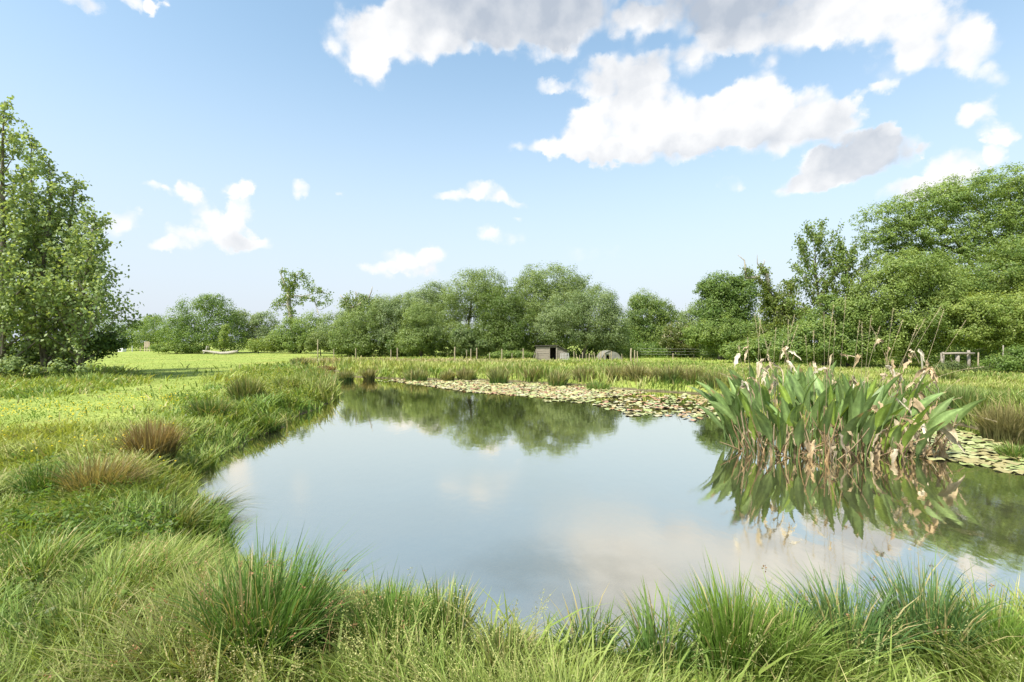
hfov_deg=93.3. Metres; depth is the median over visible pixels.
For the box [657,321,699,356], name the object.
elder bush
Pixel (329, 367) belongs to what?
rush tussock
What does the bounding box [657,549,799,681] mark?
rush tussock
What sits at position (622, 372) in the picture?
rush tussock
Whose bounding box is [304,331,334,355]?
willow bush
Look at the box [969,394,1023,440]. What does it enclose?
rush tussock
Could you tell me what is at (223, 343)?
young sapling
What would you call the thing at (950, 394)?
rush tussock
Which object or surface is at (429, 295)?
willow tree
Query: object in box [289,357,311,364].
rush tussock
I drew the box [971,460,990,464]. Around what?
lily pad
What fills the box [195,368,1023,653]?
pond water
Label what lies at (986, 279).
oak tree
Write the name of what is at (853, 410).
thalia plant
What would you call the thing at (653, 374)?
rush tussock
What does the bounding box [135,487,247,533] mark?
rush tussock
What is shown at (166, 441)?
rush tussock
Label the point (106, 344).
poplar sucker
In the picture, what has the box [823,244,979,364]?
hazel tree
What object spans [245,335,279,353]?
bush
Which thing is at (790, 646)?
rush tussock
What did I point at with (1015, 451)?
rush tussock
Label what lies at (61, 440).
bank grass
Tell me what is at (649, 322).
oak tree
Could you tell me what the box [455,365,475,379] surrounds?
rush tussock
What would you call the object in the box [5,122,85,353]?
poplar tree
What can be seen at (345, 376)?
rush tussock
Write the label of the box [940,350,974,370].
log rail
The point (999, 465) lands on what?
lily pad
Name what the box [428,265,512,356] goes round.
willow tree
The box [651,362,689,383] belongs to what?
rush tussock
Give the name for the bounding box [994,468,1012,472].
lily pad
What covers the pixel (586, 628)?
rush tussock
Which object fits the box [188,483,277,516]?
rush tussock
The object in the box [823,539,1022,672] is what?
rush tussock
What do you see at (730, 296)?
oak tree
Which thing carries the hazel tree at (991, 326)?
on the ground at (172, 359)
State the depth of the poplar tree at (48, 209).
20.74 m
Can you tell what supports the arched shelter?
on the ground at (172, 359)
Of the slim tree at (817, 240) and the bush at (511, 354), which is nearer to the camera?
the slim tree at (817, 240)
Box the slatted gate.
[144,342,149,350]
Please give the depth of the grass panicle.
2.24 m
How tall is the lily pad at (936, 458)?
0.029 m
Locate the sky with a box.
[0,0,1023,342]
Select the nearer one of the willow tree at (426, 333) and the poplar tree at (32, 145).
the poplar tree at (32, 145)
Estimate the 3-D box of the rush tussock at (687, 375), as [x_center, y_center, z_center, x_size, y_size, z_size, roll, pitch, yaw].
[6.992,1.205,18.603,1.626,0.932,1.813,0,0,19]
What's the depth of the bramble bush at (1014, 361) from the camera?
24.68 m
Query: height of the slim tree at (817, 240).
10.058 m
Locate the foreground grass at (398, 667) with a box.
[0,518,1023,681]
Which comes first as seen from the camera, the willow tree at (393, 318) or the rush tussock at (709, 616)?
the rush tussock at (709, 616)
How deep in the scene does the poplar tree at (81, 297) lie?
20.08 m
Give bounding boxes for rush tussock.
[0,515,125,592]
[0,559,176,677]
[2,453,78,497]
[33,555,334,681]
[35,439,177,496]
[96,513,391,680]
[105,410,199,464]
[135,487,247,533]
[178,391,237,418]
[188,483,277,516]
[223,373,270,400]
[249,411,289,431]
[268,371,308,389]
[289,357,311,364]
[317,364,335,370]
[325,557,447,667]
[337,369,356,380]
[357,366,379,379]
[385,566,489,654]
[403,367,431,380]
[437,368,457,380]
[445,602,562,680]
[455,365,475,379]
[482,366,514,383]
[519,367,546,380]
[531,581,637,675]
[544,369,572,385]
[568,364,596,380]
[578,580,754,681]
[584,379,613,389]
[600,357,630,380]
[624,357,650,381]
[645,363,673,381]
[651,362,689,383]
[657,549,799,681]
[675,363,706,383]
[697,365,729,387]
[707,568,864,681]
[754,551,967,673]
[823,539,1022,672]
[908,564,1023,678]
[925,378,992,415]
[929,364,965,379]
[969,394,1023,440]
[989,439,1023,458]
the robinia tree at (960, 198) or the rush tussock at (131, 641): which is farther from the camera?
the robinia tree at (960, 198)
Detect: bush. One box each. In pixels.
[79,315,156,349]
[126,314,176,350]
[148,341,203,353]
[152,292,247,352]
[228,307,279,351]
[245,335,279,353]
[266,309,331,353]
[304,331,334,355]
[314,290,382,353]
[335,326,645,356]
[391,284,456,353]
[448,326,494,358]
[487,349,533,358]
[621,341,721,357]
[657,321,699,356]
[667,301,705,351]
[717,328,796,362]
[766,290,876,365]
[805,339,998,363]
[929,359,992,372]
[972,343,1023,372]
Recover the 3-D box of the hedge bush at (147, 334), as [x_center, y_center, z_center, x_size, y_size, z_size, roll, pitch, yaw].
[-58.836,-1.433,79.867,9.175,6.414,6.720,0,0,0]
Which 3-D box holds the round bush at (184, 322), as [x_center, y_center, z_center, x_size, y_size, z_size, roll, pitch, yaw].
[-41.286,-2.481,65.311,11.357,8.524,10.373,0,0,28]
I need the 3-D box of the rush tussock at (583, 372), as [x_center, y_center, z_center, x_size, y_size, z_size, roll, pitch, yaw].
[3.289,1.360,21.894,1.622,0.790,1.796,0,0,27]
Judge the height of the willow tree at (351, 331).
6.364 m
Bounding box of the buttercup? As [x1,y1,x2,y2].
[0,384,244,460]
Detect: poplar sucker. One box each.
[0,355,92,377]
[6,327,134,374]
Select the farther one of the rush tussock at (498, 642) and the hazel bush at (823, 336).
the hazel bush at (823, 336)
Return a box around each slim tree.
[783,217,873,365]
[817,231,879,365]
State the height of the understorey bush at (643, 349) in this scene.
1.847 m
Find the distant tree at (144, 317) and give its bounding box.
[129,314,162,343]
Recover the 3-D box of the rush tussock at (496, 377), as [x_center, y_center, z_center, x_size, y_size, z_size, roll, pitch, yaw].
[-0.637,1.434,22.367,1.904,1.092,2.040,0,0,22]
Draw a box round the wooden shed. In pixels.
[535,345,567,359]
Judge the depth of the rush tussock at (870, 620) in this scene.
2.45 m
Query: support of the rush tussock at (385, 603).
on the ground at (172, 359)
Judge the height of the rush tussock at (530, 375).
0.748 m
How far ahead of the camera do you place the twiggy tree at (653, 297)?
57.36 m
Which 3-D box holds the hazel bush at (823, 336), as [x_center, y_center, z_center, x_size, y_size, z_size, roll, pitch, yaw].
[19.028,-0.725,29.988,6.587,4.972,3.954,0,0,0]
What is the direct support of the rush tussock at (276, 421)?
on the ground at (172, 359)
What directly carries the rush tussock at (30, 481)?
on the ground at (172, 359)
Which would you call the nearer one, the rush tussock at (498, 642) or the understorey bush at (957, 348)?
the rush tussock at (498, 642)
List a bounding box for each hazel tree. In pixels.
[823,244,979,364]
[917,283,1023,367]
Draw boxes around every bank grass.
[0,361,459,645]
[291,356,1023,425]
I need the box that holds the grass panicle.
[0,488,1021,681]
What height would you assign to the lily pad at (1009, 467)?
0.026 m
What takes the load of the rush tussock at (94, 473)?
on the ground at (172, 359)
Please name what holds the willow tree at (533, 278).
on the ground at (172, 359)
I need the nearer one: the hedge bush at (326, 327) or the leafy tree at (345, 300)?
the leafy tree at (345, 300)
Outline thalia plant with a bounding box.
[688,297,996,470]
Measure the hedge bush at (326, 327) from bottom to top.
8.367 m
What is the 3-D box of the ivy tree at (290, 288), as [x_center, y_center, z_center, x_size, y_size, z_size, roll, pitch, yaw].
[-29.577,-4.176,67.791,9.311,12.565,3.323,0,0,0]
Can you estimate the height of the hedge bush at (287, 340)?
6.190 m
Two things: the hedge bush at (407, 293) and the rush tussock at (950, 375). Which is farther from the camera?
the hedge bush at (407, 293)
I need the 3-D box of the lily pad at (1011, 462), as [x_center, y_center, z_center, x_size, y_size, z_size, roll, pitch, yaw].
[7.938,1.931,7.685,0.223,0.027,0.218,0,0,-5]
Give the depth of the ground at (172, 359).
18.87 m
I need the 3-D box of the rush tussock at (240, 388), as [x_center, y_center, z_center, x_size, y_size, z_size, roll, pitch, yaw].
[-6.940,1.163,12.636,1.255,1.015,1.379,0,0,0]
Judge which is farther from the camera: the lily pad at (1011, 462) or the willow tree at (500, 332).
the willow tree at (500, 332)
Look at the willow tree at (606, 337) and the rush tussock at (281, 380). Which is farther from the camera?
the willow tree at (606, 337)
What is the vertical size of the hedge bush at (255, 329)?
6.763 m
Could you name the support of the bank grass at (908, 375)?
on the ground at (172, 359)
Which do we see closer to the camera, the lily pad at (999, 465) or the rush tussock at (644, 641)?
the rush tussock at (644, 641)
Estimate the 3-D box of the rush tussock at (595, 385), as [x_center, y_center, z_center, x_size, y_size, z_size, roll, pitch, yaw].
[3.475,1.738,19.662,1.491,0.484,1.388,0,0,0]
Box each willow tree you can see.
[324,298,387,356]
[368,293,417,355]
[392,300,448,356]
[406,279,446,354]
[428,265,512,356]
[472,284,542,354]
[507,260,601,344]
[529,282,634,357]
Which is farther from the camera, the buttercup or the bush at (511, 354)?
the bush at (511, 354)
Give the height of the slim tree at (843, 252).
8.982 m
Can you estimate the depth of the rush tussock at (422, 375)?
23.51 m
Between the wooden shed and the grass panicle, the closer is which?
the grass panicle
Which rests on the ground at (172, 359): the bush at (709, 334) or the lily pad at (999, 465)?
the bush at (709, 334)
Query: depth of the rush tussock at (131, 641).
2.25 m
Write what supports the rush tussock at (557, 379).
on the ground at (172, 359)
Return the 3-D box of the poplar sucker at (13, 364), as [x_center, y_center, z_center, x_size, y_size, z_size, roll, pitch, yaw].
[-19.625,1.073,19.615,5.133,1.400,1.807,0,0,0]
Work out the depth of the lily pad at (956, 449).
8.63 m
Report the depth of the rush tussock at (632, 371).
19.87 m
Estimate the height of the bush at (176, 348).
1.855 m
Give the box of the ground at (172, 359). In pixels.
[0,343,1023,681]
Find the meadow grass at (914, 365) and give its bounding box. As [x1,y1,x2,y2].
[0,353,1023,431]
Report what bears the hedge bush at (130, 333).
on the ground at (172, 359)
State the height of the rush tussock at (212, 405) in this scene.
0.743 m
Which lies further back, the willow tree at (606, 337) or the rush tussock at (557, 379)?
the willow tree at (606, 337)
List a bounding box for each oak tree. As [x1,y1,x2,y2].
[622,292,679,354]
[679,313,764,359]
[689,270,761,358]
[931,236,1023,355]
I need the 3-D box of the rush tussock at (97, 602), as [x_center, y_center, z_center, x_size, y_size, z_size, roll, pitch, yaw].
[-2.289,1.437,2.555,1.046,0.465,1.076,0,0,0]
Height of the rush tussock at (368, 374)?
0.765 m
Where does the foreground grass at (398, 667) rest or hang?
on the ground at (172, 359)
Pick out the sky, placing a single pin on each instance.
(390, 147)
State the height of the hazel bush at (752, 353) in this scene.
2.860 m
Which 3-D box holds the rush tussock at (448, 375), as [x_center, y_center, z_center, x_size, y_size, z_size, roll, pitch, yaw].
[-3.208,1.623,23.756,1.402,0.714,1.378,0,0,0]
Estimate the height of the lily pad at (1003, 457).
0.027 m
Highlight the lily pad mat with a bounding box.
[325,370,713,414]
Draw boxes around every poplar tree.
[0,95,72,377]
[0,146,106,376]
[0,202,156,376]
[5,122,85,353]
[7,171,129,372]
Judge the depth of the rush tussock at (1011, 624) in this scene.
2.44 m
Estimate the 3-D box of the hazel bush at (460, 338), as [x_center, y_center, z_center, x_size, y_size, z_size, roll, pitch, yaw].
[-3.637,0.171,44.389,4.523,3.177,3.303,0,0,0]
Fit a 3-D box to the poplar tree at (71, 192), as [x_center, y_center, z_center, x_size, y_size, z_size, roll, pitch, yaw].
[-19.937,-2.950,21.994,4.352,9.427,5.424,0,0,0]
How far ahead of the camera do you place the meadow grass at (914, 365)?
26.01 m
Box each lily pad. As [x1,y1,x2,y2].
[925,456,944,459]
[949,447,961,450]
[961,460,980,464]
[971,451,989,455]
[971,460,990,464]
[992,464,1005,467]
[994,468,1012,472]
[999,455,1012,458]
[1002,460,1020,464]
[1006,466,1023,469]
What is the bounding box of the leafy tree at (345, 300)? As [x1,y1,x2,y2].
[337,289,382,315]
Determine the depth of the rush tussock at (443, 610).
2.57 m
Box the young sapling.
[217,323,231,351]
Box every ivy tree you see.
[269,267,333,352]
[738,255,815,361]
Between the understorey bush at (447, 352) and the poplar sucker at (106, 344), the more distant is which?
the understorey bush at (447, 352)
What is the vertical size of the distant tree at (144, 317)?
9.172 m
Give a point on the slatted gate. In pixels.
(147, 344)
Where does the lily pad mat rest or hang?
on the pond water
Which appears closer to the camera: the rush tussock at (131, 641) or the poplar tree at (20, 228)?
the rush tussock at (131, 641)
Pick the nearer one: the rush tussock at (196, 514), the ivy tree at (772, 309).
the rush tussock at (196, 514)
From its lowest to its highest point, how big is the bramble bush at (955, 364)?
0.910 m
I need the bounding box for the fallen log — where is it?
[202,346,237,354]
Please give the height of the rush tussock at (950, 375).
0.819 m
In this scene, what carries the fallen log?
on the ground at (172, 359)
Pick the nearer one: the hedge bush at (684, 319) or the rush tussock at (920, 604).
the rush tussock at (920, 604)
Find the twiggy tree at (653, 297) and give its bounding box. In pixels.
[627,287,666,341]
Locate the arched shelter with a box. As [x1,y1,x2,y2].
[596,350,620,358]
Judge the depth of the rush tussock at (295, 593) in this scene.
2.45 m
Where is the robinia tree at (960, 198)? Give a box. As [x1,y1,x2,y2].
[848,161,1023,355]
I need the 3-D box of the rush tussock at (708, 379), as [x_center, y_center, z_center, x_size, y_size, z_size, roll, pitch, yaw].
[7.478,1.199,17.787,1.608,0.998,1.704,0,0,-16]
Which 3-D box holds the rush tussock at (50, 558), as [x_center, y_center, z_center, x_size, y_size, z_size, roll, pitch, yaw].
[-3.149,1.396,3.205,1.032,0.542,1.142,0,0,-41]
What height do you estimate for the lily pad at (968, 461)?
0.029 m

